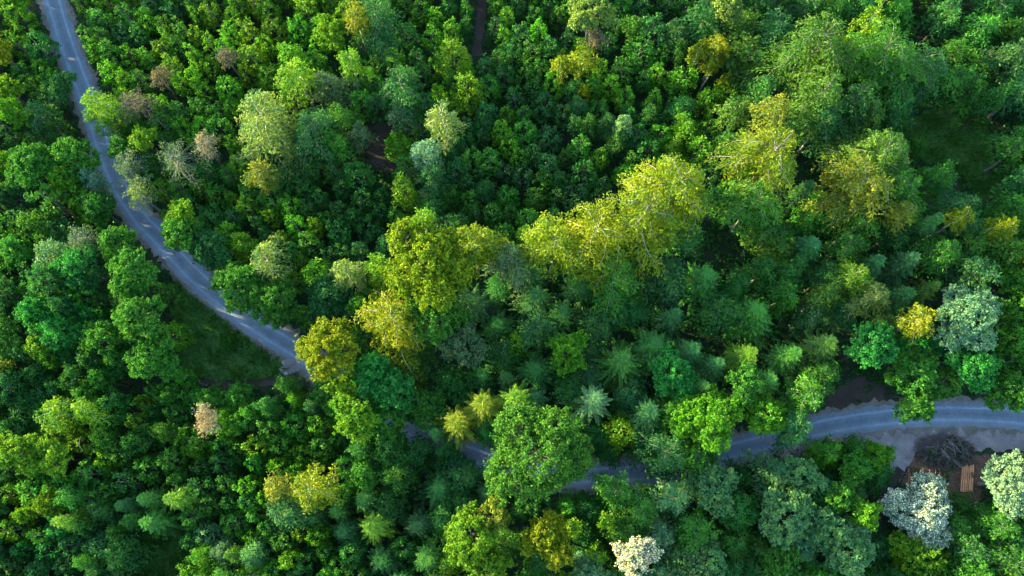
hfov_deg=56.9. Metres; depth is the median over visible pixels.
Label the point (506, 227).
sapling
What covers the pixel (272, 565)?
young tree
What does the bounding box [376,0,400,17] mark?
sapling
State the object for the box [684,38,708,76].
feathery tree
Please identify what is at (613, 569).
feathery tree
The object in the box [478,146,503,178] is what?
sapling
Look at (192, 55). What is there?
sapling
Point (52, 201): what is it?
young tree
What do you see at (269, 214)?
sapling
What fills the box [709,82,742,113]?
young tree
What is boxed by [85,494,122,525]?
feathery tree
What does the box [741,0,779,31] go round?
feathery tree
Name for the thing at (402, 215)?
sapling
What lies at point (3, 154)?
broadleaf tree
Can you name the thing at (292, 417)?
young tree
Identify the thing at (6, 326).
broadleaf tree
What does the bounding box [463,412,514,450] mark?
feathery tree
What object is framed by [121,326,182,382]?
broadleaf tree
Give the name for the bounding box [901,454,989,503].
wood litter
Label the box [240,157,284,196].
feathery tree
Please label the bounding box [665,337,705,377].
conifer tree
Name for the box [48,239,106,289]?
broadleaf tree
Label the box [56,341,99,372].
broadleaf tree
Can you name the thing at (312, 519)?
conifer tree
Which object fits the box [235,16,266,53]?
sapling
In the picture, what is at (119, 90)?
sapling
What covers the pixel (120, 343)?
broadleaf tree
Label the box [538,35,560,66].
sapling
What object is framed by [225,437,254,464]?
young tree
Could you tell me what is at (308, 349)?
broadleaf tree
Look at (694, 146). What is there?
young tree
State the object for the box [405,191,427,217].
sapling
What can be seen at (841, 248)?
feathery tree
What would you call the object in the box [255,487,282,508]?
young tree
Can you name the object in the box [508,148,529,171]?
sapling
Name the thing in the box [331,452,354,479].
young tree
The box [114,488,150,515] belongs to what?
conifer tree
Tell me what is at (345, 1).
sapling
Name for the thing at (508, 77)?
sapling
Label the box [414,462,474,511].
conifer tree
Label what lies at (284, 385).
feathery tree
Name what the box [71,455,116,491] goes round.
young tree
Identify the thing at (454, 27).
sapling
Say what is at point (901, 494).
blossom tree
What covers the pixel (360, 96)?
young tree
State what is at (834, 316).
conifer tree
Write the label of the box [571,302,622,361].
tree
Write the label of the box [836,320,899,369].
broadleaf tree
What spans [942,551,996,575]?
feathery tree
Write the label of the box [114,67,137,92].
sapling
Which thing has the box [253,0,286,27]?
sapling
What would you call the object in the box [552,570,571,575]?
broadleaf tree
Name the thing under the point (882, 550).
feathery tree
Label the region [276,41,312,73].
young tree
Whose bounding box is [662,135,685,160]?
feathery tree
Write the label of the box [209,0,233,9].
sapling
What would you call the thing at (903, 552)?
broadleaf tree
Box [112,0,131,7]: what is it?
sapling
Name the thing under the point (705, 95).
young tree
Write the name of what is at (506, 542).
feathery tree
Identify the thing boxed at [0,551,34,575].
young tree
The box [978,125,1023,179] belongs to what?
feathery tree
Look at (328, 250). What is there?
sapling
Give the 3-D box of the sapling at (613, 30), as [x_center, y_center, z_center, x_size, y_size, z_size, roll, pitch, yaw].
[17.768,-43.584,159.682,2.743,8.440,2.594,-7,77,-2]
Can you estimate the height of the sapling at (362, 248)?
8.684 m
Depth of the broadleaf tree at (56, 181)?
147.76 m
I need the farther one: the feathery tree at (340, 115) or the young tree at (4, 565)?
the feathery tree at (340, 115)
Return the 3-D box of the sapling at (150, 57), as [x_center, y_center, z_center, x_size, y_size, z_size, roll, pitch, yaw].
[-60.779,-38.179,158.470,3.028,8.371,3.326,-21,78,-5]
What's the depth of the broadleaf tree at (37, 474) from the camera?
138.92 m
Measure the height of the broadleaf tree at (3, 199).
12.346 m
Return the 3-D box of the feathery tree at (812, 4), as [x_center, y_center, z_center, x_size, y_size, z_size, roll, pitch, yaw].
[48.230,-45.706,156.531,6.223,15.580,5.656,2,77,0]
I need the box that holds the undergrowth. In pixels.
[0,6,1023,575]
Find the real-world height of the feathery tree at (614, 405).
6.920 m
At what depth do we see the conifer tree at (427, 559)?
135.79 m
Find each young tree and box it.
[0,3,24,37]
[0,3,43,41]
[0,59,11,75]
[0,125,36,154]
[0,142,26,161]
[0,213,21,237]
[0,233,23,261]
[0,253,29,289]
[0,298,26,336]
[0,459,34,485]
[0,467,19,486]
[0,480,36,506]
[0,515,13,540]
[0,515,36,544]
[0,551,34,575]
[3,29,33,61]
[3,204,49,240]
[7,0,30,9]
[8,539,40,558]
[10,60,40,87]
[11,345,55,367]
[14,261,54,290]
[14,280,58,300]
[15,475,63,511]
[19,73,44,100]
[21,131,51,149]
[23,30,61,70]
[23,182,82,228]
[23,329,60,351]
[26,524,59,547]
[30,58,57,76]
[34,88,67,119]
[35,539,71,563]
[36,66,65,94]
[36,135,67,164]
[36,421,84,458]
[40,470,87,501]
[44,117,75,138]
[44,217,89,251]
[44,514,83,541]
[51,549,82,575]
[58,532,96,557]
[62,282,102,310]
[64,430,105,460]
[67,185,114,225]
[69,516,107,537]
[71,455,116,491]
[72,303,114,325]
[83,289,118,315]
[89,480,128,506]
[94,451,124,471]
[104,443,145,468]
[107,293,150,321]
[110,466,147,497]
[124,412,156,435]
[130,394,160,414]
[133,452,170,486]
[141,421,170,448]
[143,404,174,422]
[144,386,171,404]
[152,281,185,312]
[155,444,189,475]
[161,402,196,426]
[162,320,196,351]
[165,470,197,491]
[172,422,218,461]
[175,553,209,575]
[177,385,214,417]
[178,502,214,530]
[179,528,210,551]
[186,471,228,501]
[189,455,220,479]
[193,520,226,545]
[198,493,224,516]
[208,437,238,456]
[208,451,242,474]
[215,469,247,495]
[218,491,246,513]
[219,509,253,541]
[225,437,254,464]
[230,232,260,263]
[232,474,264,499]
[234,559,272,575]
[236,489,267,512]
[239,432,275,461]
[242,527,268,546]
[243,454,268,476]
[246,506,268,523]
[255,417,293,445]
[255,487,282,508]
[256,515,279,541]
[262,555,291,575]
[265,454,297,478]
[267,431,300,458]
[267,525,300,556]
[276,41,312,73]
[277,547,305,569]
[280,408,318,444]
[284,461,312,479]
[286,564,312,575]
[289,439,322,470]
[291,524,314,542]
[292,304,319,332]
[295,546,322,573]
[299,257,335,294]
[303,411,335,441]
[304,523,334,548]
[309,431,347,466]
[314,540,339,562]
[316,562,344,575]
[325,553,348,575]
[326,400,350,425]
[327,429,350,450]
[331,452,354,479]
[334,480,361,504]
[338,536,367,565]
[338,556,376,575]
[339,72,363,103]
[349,89,373,123]
[352,323,382,355]
[363,252,391,294]
[365,92,388,124]
[384,129,416,162]
[389,534,421,563]
[391,172,419,212]
[424,525,458,559]
[436,35,472,83]
[448,70,485,115]
[497,329,529,362]
[563,514,582,541]
[576,82,591,104]
[576,539,609,565]
[591,509,616,534]
[601,410,638,455]
[661,62,698,101]
[679,136,715,170]
[692,84,719,118]
[694,160,724,192]
[695,115,719,146]
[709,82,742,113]
[713,71,732,91]
[717,177,735,193]
[842,0,894,50]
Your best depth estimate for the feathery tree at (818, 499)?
138.16 m
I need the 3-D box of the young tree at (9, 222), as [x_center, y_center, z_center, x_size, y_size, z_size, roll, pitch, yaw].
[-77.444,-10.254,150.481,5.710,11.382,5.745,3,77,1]
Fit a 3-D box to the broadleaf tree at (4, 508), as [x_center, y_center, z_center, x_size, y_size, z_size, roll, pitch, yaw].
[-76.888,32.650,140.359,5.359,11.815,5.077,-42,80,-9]
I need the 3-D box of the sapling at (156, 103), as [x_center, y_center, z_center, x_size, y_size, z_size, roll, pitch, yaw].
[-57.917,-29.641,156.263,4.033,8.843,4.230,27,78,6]
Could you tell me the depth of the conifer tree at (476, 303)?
146.79 m
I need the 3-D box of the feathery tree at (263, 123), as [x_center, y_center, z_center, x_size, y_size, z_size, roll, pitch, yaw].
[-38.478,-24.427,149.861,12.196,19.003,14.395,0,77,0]
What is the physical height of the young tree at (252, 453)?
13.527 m
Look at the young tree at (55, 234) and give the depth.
146.76 m
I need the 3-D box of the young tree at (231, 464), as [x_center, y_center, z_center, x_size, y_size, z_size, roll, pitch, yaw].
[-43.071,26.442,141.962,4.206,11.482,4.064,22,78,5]
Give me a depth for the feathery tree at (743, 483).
141.02 m
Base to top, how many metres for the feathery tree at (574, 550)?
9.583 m
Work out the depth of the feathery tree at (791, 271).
143.70 m
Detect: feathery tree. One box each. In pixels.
[17,358,61,387]
[22,98,73,143]
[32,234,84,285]
[33,392,94,439]
[42,375,74,398]
[50,483,94,513]
[70,394,123,430]
[72,547,101,570]
[78,166,116,198]
[80,85,145,137]
[81,526,110,564]
[83,559,110,575]
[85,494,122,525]
[100,528,158,575]
[105,517,131,542]
[109,561,134,575]
[119,508,151,531]
[188,542,223,571]
[192,566,215,575]
[208,535,235,566]
[210,559,237,575]
[223,543,249,566]
[231,88,307,185]
[238,536,269,573]
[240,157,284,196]
[249,231,296,294]
[250,394,285,424]
[263,467,301,507]
[263,493,331,532]
[272,373,305,399]
[273,57,327,108]
[285,390,309,413]
[287,459,346,514]
[289,103,343,178]
[303,397,325,420]
[307,69,357,109]
[318,127,355,171]
[325,258,369,294]
[327,101,362,145]
[334,46,372,88]
[342,436,376,463]
[343,0,376,58]
[345,120,378,156]
[349,284,431,386]
[356,0,412,68]
[367,483,411,534]
[372,460,420,499]
[374,63,427,128]
[385,100,420,140]
[389,338,439,401]
[400,429,440,474]
[409,137,445,170]
[412,160,452,209]
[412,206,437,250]
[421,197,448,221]
[424,98,471,155]
[427,497,455,543]
[430,435,462,471]
[433,449,487,498]
[435,551,470,575]
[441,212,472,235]
[449,487,480,513]
[451,222,516,279]
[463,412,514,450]
[472,179,498,208]
[480,242,535,303]
[483,335,521,376]
[490,518,523,566]
[507,495,533,524]
[511,210,586,285]
[513,223,535,248]
[514,550,559,575]
[549,54,570,86]
[550,370,588,411]
[553,198,632,292]
[553,491,577,518]
[559,76,590,104]
[559,434,595,479]
[561,42,602,80]
[562,114,582,139]
[563,488,610,525]
[565,542,583,570]
[567,95,590,120]
[569,360,607,388]
[570,517,609,553]
[576,112,598,138]
[579,244,643,329]
[583,419,611,456]
[586,470,636,523]
[590,177,683,285]
[593,112,615,143]
[595,440,625,470]
[597,126,627,157]
[601,551,643,575]
[606,396,625,415]
[607,284,663,330]
[610,376,650,412]
[611,114,633,148]
[615,152,713,240]
[620,15,645,42]
[620,411,688,480]
[620,478,661,535]
[632,103,659,131]
[633,476,698,522]
[634,251,688,310]
[634,513,679,563]
[640,379,693,445]
[642,554,670,575]
[658,94,699,124]
[662,17,692,57]
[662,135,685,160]
[662,221,705,263]
[668,36,692,68]
[668,507,722,559]
[669,111,701,151]
[675,0,723,53]
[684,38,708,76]
[685,289,746,342]
[688,185,732,229]
[693,0,729,13]
[698,57,721,90]
[701,32,730,80]
[703,126,799,217]
[707,92,753,139]
[707,128,736,165]
[708,22,777,111]
[709,178,789,239]
[713,547,744,575]
[714,525,762,572]
[715,267,751,304]
[716,455,755,494]
[719,9,760,50]
[730,207,798,267]
[730,255,777,298]
[734,448,792,505]
[734,551,768,575]
[736,72,777,122]
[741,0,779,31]
[745,532,780,569]
[746,92,791,138]
[747,10,862,115]
[749,5,798,70]
[758,392,813,454]
[762,252,810,303]
[764,276,798,326]
[771,60,802,112]
[772,0,799,24]
[777,368,825,431]
[782,62,847,143]
[783,115,811,161]
[784,0,823,31]
[784,299,823,341]
[788,191,835,238]
[788,354,841,396]
[792,100,847,157]
[798,146,898,244]
[798,257,839,292]
[798,432,848,471]
[798,475,826,518]
[801,277,841,317]
[802,468,833,489]
[808,78,886,137]
[809,127,913,203]
[812,0,855,32]
[816,254,875,302]
[820,225,871,265]
[826,16,927,120]
[829,208,881,250]
[834,432,865,460]
[839,475,867,501]
[842,0,888,33]
[842,280,891,321]
[844,164,927,228]
[850,99,885,139]
[851,555,885,575]
[855,309,903,343]
[859,79,916,138]
[864,454,896,497]
[865,523,898,567]
[866,0,917,39]
[867,214,918,254]
[871,201,917,238]
[872,37,951,117]
[876,558,905,575]
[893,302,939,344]
[903,132,929,164]
[906,231,963,282]
[907,159,960,199]
[910,0,940,16]
[910,0,961,46]
[911,182,982,257]
[913,561,950,575]
[924,62,975,109]
[932,72,988,125]
[932,216,990,270]
[932,500,971,554]
[933,205,975,236]
[935,37,970,71]
[939,249,1002,298]
[940,530,995,570]
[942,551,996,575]
[943,13,1003,61]
[946,486,974,515]
[950,48,998,91]
[956,494,1023,548]
[958,81,1016,129]
[961,0,1022,44]
[967,37,1023,92]
[970,299,1015,326]
[975,186,1023,237]
[976,212,1019,252]
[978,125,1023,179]
[978,228,1023,278]
[979,534,1023,575]
[980,69,1023,120]
[985,163,1023,202]
[988,15,1023,65]
[989,237,1023,267]
[989,517,1023,562]
[993,156,1023,192]
[1003,120,1023,160]
[1004,338,1023,387]
[1008,1,1023,38]
[1009,224,1023,241]
[1015,516,1023,525]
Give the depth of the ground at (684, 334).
155.64 m
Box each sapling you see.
[71,0,93,16]
[76,24,103,51]
[82,35,109,65]
[85,7,117,37]
[91,0,118,14]
[92,26,116,53]
[97,58,127,86]
[98,37,127,72]
[104,13,122,32]
[111,20,141,50]
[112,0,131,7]
[112,86,143,115]
[113,1,145,36]
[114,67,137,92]
[119,43,144,72]
[128,21,152,50]
[129,0,150,7]
[129,69,157,95]
[134,6,161,35]
[136,46,161,72]
[138,0,163,20]
[140,152,169,178]
[146,93,179,124]
[146,112,185,144]
[148,177,177,203]
[150,38,178,65]
[154,15,176,38]
[155,133,178,155]
[156,26,179,50]
[159,1,185,23]
[159,52,185,86]
[159,208,170,220]
[160,0,178,10]
[167,100,193,123]
[167,178,194,197]
[168,34,194,63]
[170,70,196,98]
[171,15,192,48]
[171,114,199,142]
[174,193,200,216]
[182,42,209,75]
[183,0,211,19]
[183,64,208,89]
[185,130,205,154]
[186,5,205,31]
[186,24,210,51]
[187,96,211,121]
[189,178,215,202]
[190,78,217,104]
[192,116,214,138]
[193,159,222,188]
[196,201,233,232]
[197,0,227,31]
[201,30,220,65]
[203,55,224,81]
[205,101,230,125]
[205,181,233,207]
[207,114,237,147]
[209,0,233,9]
[214,38,242,67]
[214,74,244,106]
[214,221,245,249]
[214,263,227,280]
[216,20,244,53]
[218,164,241,187]
[222,134,246,157]
[223,99,243,122]
[223,190,239,210]
[224,6,247,34]
[224,206,248,230]
[227,0,250,22]
[228,154,249,178]
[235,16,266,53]
[235,194,262,220]
[236,43,268,77]
[237,63,257,89]
[237,179,259,205]
[246,0,262,21]
[247,215,269,237]
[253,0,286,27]
[254,33,277,63]
[255,63,287,92]
[256,183,287,213]
[258,226,278,247]
[259,208,281,230]
[260,16,288,48]
[271,167,295,197]
[274,0,295,9]
[275,192,308,223]
[276,230,295,248]
[280,88,310,122]
[284,149,306,173]
[284,214,311,243]
[284,241,307,265]
[286,13,312,47]
[286,268,305,294]
[287,163,304,186]
[292,0,319,27]
[293,175,319,200]
[293,253,310,275]
[297,230,324,257]
[298,199,321,221]
[302,49,332,82]
[304,160,329,186]
[307,217,324,239]
[308,0,328,11]
[308,30,331,57]
[310,12,334,33]
[312,188,330,209]
[317,210,336,231]
[320,246,340,266]
[322,0,340,15]
[324,158,349,189]
[324,216,353,253]
[329,200,353,222]
[333,1,349,32]
[333,178,351,199]
[334,0,357,13]
[335,243,355,262]
[344,161,376,193]
[346,207,365,229]
[348,35,372,64]
[349,187,376,214]
[350,241,372,264]
[353,212,386,245]
[358,66,383,98]
[362,282,379,300]
[369,51,388,77]
[370,201,391,222]
[373,186,392,208]
[374,232,405,260]
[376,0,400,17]
[382,47,406,75]
[386,206,403,224]
[391,154,420,183]
[392,22,422,57]
[392,213,414,241]
[396,0,414,18]
[405,0,432,27]
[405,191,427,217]
[407,46,427,70]
[409,116,432,144]
[413,61,433,89]
[414,91,439,128]
[415,0,434,7]
[420,23,442,52]
[423,51,446,82]
[426,6,446,28]
[429,215,451,237]
[430,83,448,105]
[436,143,458,166]
[439,0,460,19]
[439,16,464,49]
[441,184,461,211]
[442,70,462,96]
[442,155,468,188]
[445,90,464,116]
[455,132,474,154]
[458,15,473,40]
[458,173,477,200]
[458,190,482,213]
[460,0,474,21]
[460,62,476,82]
[460,116,476,142]
[461,145,484,173]
[467,119,495,149]
[468,206,483,226]
[471,73,502,104]
[473,164,486,183]
[474,100,499,129]
[476,52,496,80]
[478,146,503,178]
[480,202,504,228]
[485,15,505,39]
[487,0,507,16]
[489,49,506,77]
[490,119,513,147]
[491,221,519,251]
[493,62,517,92]
[493,160,513,184]
[494,24,512,52]
[494,184,520,209]
[497,132,519,160]
[498,6,515,31]
[498,37,523,70]
[498,105,515,128]
[501,205,519,226]
[504,85,524,114]
[508,0,526,20]
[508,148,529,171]
[510,21,535,55]
[510,162,536,190]
[513,105,532,126]
[513,118,539,149]
[514,60,535,90]
[516,39,542,69]
[516,208,541,228]
[521,77,543,104]
[522,187,546,209]
[523,142,543,169]
[525,5,546,29]
[527,16,548,49]
[527,91,558,124]
[528,0,543,6]
[529,58,549,87]
[532,168,554,193]
[535,153,559,178]
[536,124,563,154]
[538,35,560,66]
[539,0,559,19]
[541,70,564,101]
[541,206,561,224]
[547,4,567,30]
[547,187,562,207]
[549,169,567,194]
[552,103,572,130]
[553,47,573,67]
[557,147,572,168]
[559,0,573,24]
[559,26,577,53]
[560,183,591,214]
[565,133,591,162]
[566,159,597,193]
[571,36,586,61]
[584,73,600,99]
[585,97,608,124]
[586,187,603,210]
[587,147,609,171]
[590,57,608,84]
[593,175,611,199]
[598,31,617,58]
[599,73,620,102]
[607,0,633,25]
[607,56,634,89]
[608,18,623,41]
[609,163,637,187]
[611,85,635,112]
[617,104,637,124]
[620,34,658,74]
[623,122,649,154]
[623,150,636,171]
[629,0,650,19]
[629,139,660,172]
[632,12,669,57]
[632,69,653,94]
[640,87,662,112]
[643,0,668,12]
[644,62,666,89]
[645,123,674,154]
[651,43,669,68]
[656,0,679,22]
[672,0,697,21]
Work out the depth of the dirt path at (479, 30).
164.37 m
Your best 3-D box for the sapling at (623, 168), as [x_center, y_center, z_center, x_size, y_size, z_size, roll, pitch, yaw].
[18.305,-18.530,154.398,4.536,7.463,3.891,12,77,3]
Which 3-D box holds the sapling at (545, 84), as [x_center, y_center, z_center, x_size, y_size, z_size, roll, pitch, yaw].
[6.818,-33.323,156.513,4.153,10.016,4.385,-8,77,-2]
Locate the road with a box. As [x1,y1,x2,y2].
[42,0,1023,489]
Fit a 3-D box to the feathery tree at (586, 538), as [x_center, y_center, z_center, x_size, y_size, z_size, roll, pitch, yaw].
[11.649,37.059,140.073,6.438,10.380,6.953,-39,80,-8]
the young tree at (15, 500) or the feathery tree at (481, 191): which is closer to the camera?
the young tree at (15, 500)
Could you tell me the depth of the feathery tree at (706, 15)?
152.33 m
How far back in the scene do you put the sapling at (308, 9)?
158.83 m
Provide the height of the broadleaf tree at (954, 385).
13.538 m
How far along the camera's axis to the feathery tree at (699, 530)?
134.12 m
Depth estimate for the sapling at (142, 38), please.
157.96 m
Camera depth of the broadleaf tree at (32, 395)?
140.47 m
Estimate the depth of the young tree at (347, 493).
139.45 m
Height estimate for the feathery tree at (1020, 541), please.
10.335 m
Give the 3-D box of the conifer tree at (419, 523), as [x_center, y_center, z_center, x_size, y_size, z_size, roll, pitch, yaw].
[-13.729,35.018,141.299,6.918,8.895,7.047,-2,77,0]
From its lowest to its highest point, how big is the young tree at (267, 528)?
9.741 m
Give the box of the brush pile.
[911,429,978,473]
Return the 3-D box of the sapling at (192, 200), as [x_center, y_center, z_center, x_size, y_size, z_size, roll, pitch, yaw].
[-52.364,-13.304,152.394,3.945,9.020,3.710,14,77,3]
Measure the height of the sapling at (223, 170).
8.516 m
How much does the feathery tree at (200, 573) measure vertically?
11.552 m
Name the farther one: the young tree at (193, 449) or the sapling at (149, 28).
the sapling at (149, 28)
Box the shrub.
[219,331,236,349]
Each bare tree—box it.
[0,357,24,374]
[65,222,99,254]
[109,147,153,187]
[116,87,157,124]
[121,174,165,214]
[149,64,179,101]
[155,135,204,190]
[190,127,226,171]
[191,402,222,440]
[212,45,243,79]
[576,27,608,74]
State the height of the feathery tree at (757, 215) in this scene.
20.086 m
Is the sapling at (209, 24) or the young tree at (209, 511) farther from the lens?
the sapling at (209, 24)
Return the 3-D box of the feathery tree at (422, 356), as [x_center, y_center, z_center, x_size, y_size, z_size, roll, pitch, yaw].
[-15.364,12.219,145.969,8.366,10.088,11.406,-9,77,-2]
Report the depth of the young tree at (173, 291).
147.43 m
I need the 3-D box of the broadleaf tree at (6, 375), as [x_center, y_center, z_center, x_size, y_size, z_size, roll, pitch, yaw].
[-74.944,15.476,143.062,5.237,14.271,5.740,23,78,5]
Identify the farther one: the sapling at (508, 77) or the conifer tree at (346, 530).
the sapling at (508, 77)
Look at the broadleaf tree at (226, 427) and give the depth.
138.87 m
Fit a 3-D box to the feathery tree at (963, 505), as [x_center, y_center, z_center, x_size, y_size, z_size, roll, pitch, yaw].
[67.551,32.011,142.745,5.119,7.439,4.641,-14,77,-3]
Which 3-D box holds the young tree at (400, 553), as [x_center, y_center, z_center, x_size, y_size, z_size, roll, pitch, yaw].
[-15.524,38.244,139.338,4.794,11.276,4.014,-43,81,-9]
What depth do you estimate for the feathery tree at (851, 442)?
142.79 m
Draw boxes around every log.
[960,467,963,491]
[962,466,965,491]
[964,465,967,491]
[967,466,969,491]
[969,465,971,491]
[971,465,973,491]
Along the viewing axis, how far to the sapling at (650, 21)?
155.88 m
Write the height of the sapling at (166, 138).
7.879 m
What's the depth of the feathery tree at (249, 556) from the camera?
135.69 m
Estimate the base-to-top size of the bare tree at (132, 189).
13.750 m
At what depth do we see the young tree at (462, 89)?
152.79 m
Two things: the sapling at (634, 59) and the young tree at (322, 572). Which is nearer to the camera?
the young tree at (322, 572)
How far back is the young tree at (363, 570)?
139.22 m
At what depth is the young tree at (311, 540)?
138.85 m
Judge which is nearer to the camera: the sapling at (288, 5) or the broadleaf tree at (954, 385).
the broadleaf tree at (954, 385)
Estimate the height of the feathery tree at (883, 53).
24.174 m
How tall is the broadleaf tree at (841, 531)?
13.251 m
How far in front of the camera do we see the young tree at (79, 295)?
146.05 m
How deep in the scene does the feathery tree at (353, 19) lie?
148.87 m
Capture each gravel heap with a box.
[280,359,299,373]
[781,446,806,459]
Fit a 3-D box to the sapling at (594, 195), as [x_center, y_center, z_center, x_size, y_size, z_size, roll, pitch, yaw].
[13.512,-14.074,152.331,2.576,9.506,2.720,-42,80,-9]
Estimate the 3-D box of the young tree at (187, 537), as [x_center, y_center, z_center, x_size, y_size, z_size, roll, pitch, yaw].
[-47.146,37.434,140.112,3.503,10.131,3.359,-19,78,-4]
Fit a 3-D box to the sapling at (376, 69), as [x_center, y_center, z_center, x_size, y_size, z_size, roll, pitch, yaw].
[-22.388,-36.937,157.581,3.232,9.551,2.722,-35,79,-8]
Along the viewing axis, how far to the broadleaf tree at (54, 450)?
134.87 m
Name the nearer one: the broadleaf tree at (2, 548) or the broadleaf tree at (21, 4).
the broadleaf tree at (2, 548)
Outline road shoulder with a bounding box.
[36,0,1023,496]
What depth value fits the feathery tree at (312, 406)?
139.03 m
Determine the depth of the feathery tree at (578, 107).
153.73 m
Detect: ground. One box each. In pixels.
[0,0,1023,575]
[273,372,309,391]
[367,122,415,172]
[822,376,885,409]
[832,427,1023,482]
[901,451,1023,509]
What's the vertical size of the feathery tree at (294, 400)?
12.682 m
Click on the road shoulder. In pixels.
(916, 432)
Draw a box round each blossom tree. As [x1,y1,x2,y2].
[610,535,663,575]
[877,471,954,553]
[879,487,909,506]
[977,449,1023,521]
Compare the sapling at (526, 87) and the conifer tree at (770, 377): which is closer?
the conifer tree at (770, 377)
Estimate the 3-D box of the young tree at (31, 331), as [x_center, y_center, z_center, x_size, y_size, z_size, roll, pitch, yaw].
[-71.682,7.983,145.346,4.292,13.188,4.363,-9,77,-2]
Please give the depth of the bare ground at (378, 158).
159.38 m
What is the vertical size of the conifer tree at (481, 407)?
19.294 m
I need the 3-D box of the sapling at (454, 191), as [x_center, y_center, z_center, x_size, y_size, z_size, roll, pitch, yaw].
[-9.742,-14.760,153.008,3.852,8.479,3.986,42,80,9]
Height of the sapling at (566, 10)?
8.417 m
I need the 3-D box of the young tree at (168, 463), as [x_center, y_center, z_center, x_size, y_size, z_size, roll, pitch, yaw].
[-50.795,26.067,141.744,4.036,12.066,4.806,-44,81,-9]
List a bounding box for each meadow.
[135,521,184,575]
[170,281,282,380]
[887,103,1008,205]
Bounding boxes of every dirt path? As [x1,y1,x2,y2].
[198,373,305,388]
[472,0,486,55]
[871,466,904,571]
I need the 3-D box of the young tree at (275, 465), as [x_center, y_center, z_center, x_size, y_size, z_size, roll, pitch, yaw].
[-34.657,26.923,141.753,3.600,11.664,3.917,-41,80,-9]
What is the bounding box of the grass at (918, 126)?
[34,0,1006,575]
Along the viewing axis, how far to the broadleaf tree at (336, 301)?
144.73 m
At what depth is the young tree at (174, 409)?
142.69 m
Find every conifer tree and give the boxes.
[50,503,101,536]
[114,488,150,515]
[136,483,175,512]
[138,504,185,540]
[162,477,205,512]
[307,504,331,531]
[327,490,358,524]
[330,515,362,547]
[351,483,383,512]
[358,510,403,547]
[365,533,407,575]
[388,563,420,575]
[400,499,438,542]
[408,537,442,575]
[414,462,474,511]
[423,566,463,575]
[427,407,454,444]
[436,403,479,451]
[455,388,504,443]
[457,283,507,327]
[457,361,501,395]
[470,473,506,515]
[476,307,520,349]
[478,271,520,307]
[491,365,521,394]
[492,380,535,425]
[507,279,557,323]
[508,346,562,398]
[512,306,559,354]
[516,262,548,297]
[525,385,550,409]
[546,296,581,338]
[557,274,600,312]
[559,382,612,428]
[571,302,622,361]
[573,339,605,364]
[578,335,647,417]
[614,323,674,384]
[615,389,664,444]
[649,307,686,347]
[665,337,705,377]
[674,261,722,324]
[675,376,710,407]
[693,351,726,385]
[709,294,779,350]
[716,338,758,385]
[721,364,780,411]
[756,339,802,380]
[775,232,823,282]
[776,179,814,220]
[776,324,839,375]
[805,290,860,336]
[809,129,853,166]
[840,254,886,291]
[853,283,916,319]
[866,248,920,291]
[888,212,944,256]
[904,280,941,308]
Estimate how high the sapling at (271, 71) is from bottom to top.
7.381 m
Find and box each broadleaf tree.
[0,0,36,17]
[0,34,36,82]
[0,73,39,117]
[0,94,45,136]
[0,150,27,179]
[0,181,28,210]
[0,231,44,269]
[0,275,23,308]
[0,313,24,365]
[0,368,30,407]
[0,379,57,439]
[0,403,7,419]
[0,414,33,448]
[0,430,59,478]
[0,496,14,515]
[0,538,19,562]
[2,170,44,201]
[4,141,63,188]
[10,502,34,522]
[11,207,57,242]
[11,291,52,326]
[21,334,54,359]
[22,553,54,575]
[24,262,83,300]
[24,300,87,358]
[24,456,51,482]
[27,486,64,518]
[33,436,89,477]
[34,348,63,369]
[40,70,77,116]
[43,162,84,198]
[43,293,95,321]
[45,133,101,183]
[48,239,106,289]
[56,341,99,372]
[56,362,95,391]
[69,378,105,410]
[75,350,116,377]
[77,189,124,229]
[77,319,131,366]
[81,263,113,293]
[84,363,129,391]
[85,424,120,455]
[96,221,147,262]
[96,385,141,427]
[96,415,132,430]
[100,341,141,379]
[103,134,142,169]
[103,246,171,298]
[110,288,175,343]
[116,114,149,141]
[119,337,150,352]
[119,424,157,456]
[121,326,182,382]
[127,124,166,165]
[147,415,180,443]
[150,379,181,407]
[158,214,203,254]
[165,198,202,229]
[171,367,207,387]
[184,227,233,271]
[193,381,229,415]
[207,259,257,314]
[207,405,248,446]
[222,379,256,410]
[230,399,262,432]
[242,276,300,329]
[293,316,360,382]
[303,272,351,322]
[309,375,345,415]
[312,13,346,64]
[320,372,358,405]
[328,393,381,446]
[341,349,398,410]
[344,452,380,491]
[345,287,375,318]
[346,390,380,422]
[357,405,406,442]
[361,422,408,473]
[365,364,418,420]
[382,216,476,312]
[395,290,473,346]
[398,387,449,432]
[430,363,476,405]
[432,319,489,368]
[442,500,500,571]
[468,542,517,575]
[473,491,514,531]
[483,400,598,508]
[514,572,538,575]
[518,508,570,557]
[524,482,554,516]
[541,532,576,573]
[544,329,589,378]
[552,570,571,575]
[564,0,616,49]
[569,546,616,575]
[599,508,649,555]
[647,341,699,399]
[661,541,694,569]
[666,554,720,575]
[669,383,748,455]
[679,439,722,482]
[680,536,729,575]
[682,457,741,518]
[711,0,743,41]
[717,489,761,534]
[724,358,767,408]
[742,392,788,435]
[758,486,816,550]
[762,545,805,575]
[771,521,819,571]
[780,454,830,494]
[797,559,838,575]
[805,506,855,550]
[816,522,879,575]
[823,479,856,515]
[831,513,870,541]
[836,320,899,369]
[837,446,876,485]
[840,495,883,532]
[860,437,896,477]
[882,346,941,396]
[885,529,954,575]
[889,375,939,424]
[892,319,946,369]
[933,283,1002,354]
[934,364,964,400]
[941,343,1004,393]
[974,361,1023,415]
[988,295,1023,334]
[991,254,1023,297]
[993,321,1023,361]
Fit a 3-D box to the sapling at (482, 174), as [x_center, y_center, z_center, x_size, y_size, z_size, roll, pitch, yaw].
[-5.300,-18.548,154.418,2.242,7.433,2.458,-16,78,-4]

